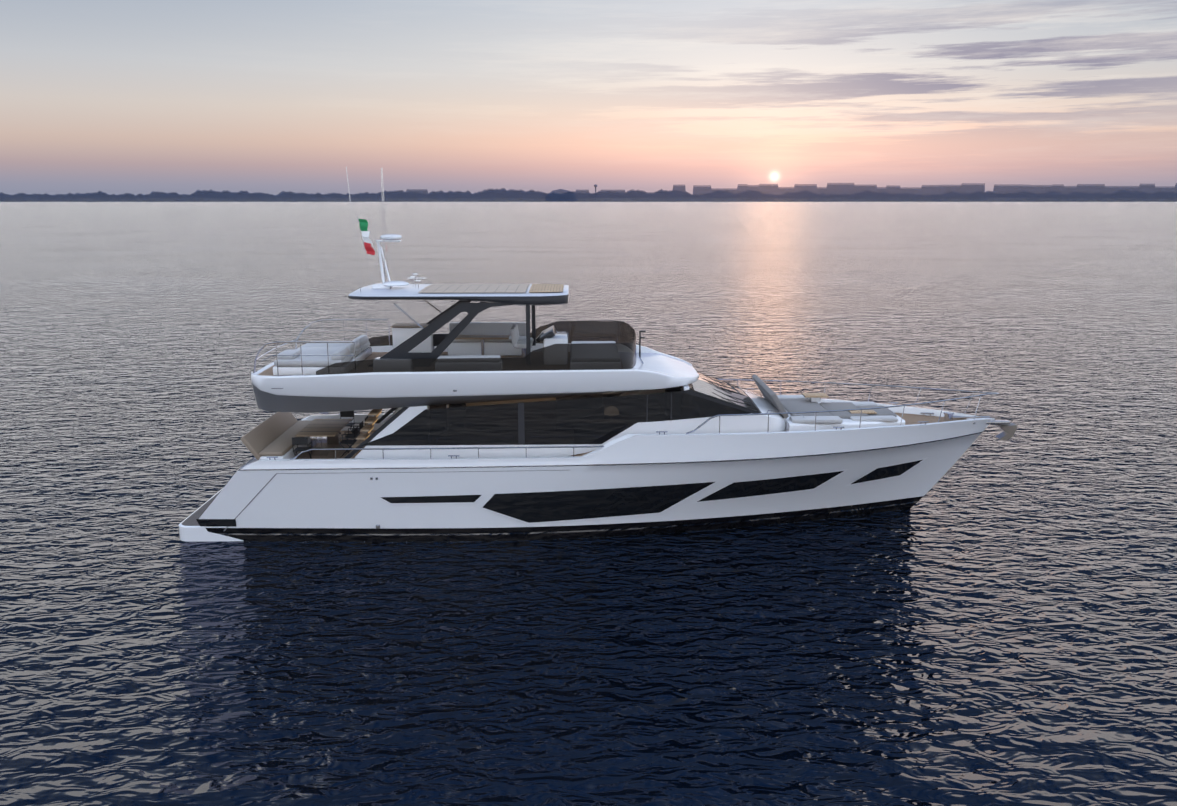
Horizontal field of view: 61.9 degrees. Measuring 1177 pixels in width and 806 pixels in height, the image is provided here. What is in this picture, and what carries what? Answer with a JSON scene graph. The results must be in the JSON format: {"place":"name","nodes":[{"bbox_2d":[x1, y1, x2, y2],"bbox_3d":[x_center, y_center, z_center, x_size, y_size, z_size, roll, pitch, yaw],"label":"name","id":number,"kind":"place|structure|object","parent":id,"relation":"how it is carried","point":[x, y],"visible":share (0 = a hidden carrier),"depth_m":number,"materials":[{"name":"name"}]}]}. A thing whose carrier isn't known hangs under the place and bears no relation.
{"place":"outdoors","nodes":[
{"label":"outdoors","id":0,"kind":"place"},
{"bbox_2d":[0,202,1176,805],"bbox_3d":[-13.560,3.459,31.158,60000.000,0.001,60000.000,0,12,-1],"label":"sea water","id":1,"kind":"structure","parent":0,"point":[988,618],"depth_m":26.98,"materials":[{"name":"blue liquid"}]},
{"bbox_2d":[199,396,994,541],"bbox_3d":[0.765,2.336,31.135,24.096,4.209,6.290,0,12,-1],"label":"hull","id":2,"kind":"object","parent":1,"relation":"in","point":[330,497],"visible":0.65,"depth_m":28.29,"materials":[{"name":"white plastic"}]},
{"bbox_2d":[179,488,242,541],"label":"swim platform","id":3,"kind":"structure","parent":2,"relation":"attached to","point":[191,529],"depth_m":28.46,"materials":[{"name":"white plastic"}]},
{"bbox_2d":[241,404,446,459],"bbox_3d":[-7.414,0.319,30.504,5.498,2.511,4.475,0,12,-1],"label":"aft cockpit","id":4,"kind":"object","parent":2,"relation":"on","point":[284,435],"visible":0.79,"depth_m":30.17,"materials":[{"name":"brown"}]},
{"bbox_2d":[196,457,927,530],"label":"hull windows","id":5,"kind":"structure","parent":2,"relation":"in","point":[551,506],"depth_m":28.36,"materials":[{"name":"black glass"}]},
{"bbox_2d":[354,385,786,458],"bbox_3d":[-0.537,0.308,30.692,13.450,2.460,4.840,0,12,-1],"label":"deckhouse","id":6,"kind":"object","parent":2,"relation":"on","point":[746,424],"visible":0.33,"depth_m":28.43,"materials":[{"name":"white plastic"}]},
{"bbox_2d":[251,343,698,412],"bbox_3d":[-3.271,-0.839,30.412,13.180,1.280,5.500,0,12,-1],"label":"flybridge","id":7,"kind":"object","parent":6,"relation":"on","point":[355,391],"depth_m":27.75,"materials":[{"name":"white plastic"}]},
{"bbox_2d":[258,352,521,375],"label":"flybridge deck","id":8,"kind":"structure","parent":7,"relation":"on","point":[269,370],"depth_m":31.57,"materials":[{"name":"brown wood"}]},
{"bbox_2d":[273,322,615,375],"bbox_3d":[-4.112,-1.749,30.225,10.100,1.119,4.730,0,12,-1],"label":"flybridge seating","id":9,"kind":"object","parent":7,"relation":"on","point":[485,339],"visible":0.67,"depth_m":31.26,"materials":[{"name":"white fabric"}]},
{"bbox_2d":[379,300,535,358],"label":"hardtop supports","id":10,"kind":"object","parent":7,"relation":"on","point":[442,342],"visible":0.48,"depth_m":28.13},
{"bbox_2d":[348,284,568,304],"bbox_3d":[-3.776,-3.344,29.881,6.330,0.360,4.100,0,12,-1],"label":"hardtop","id":11,"kind":"object","parent":10,"relation":"on","point":[536,294],"visible":0.88,"depth_m":28.39,"materials":[{"name":"white plastic"}]},
{"bbox_2d":[346,167,420,291],"bbox_3d":[-5.965,-5.221,29.407,2.010,3.651,2.320,0,12,-1],"label":"mast","id":12,"kind":"object","parent":11,"relation":"on","point":[369,249],"visible":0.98,"depth_m":29.51,"materials":[{"name":"silver metal"}]},
{"bbox_2d":[271,330,645,391],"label":"roof fittings","id":13,"kind":"object","parent":7,"relation":"on","point":[640,338],"visible":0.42,"depth_m":30.21,"materials":[{"name":"grey"}]},
{"bbox_2d":[316,321,635,374],"bbox_3d":[-3.131,-1.765,30.221,9.180,0.890,5.298,0,12,-1],"label":"flybridge windscreen","id":14,"kind":"object","parent":7,"relation":"on","point":[620,353],"visible":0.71,"depth_m":27.71,"materials":[{"name":"black glass"}]},
{"bbox_2d":[343,372,760,458],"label":"cabin windows","id":15,"kind":"structure","parent":6,"relation":"attached to","point":[594,419],"depth_m":28.28,"materials":[{"name":"black glass"}]},
{"bbox_2d":[466,387,717,405],"bbox_3d":[-0.062,0.253,30.688,9.000,1.860,4.600,0,12,-1],"label":"saloon interior","id":16,"kind":"object","parent":2,"relation":"on","point":[673,389],"visible":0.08,"depth_m":32.68,"materials":[{"name":"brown wood"}]},
{"bbox_2d":[254,319,998,459],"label":"hand rails","id":17,"kind":"object","parent":2,"relation":"on","point":[659,432],"visible":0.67,"depth_m":28.14,"materials":[{"name":"silver metal"}]},
{"bbox_2d":[752,374,1016,439],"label":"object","id":18,"kind":"object","parent":2,"relation":"on","point":[805,402],"visible":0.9,"depth_m":30.19,"materials":[{"name":"grey"}]},
{"bbox_2d":[0,183,1176,201],"bbox_3d":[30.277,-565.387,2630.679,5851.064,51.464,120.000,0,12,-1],"label":"distant shore skyline","id":19,"kind":"structure","parent":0,"point":[853,192],"depth_m":2583.73},
{"bbox_2d":[0,0,1176,194],"label":"sky","id":20,"kind":"structure","parent":0,"point":[116,97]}
]}

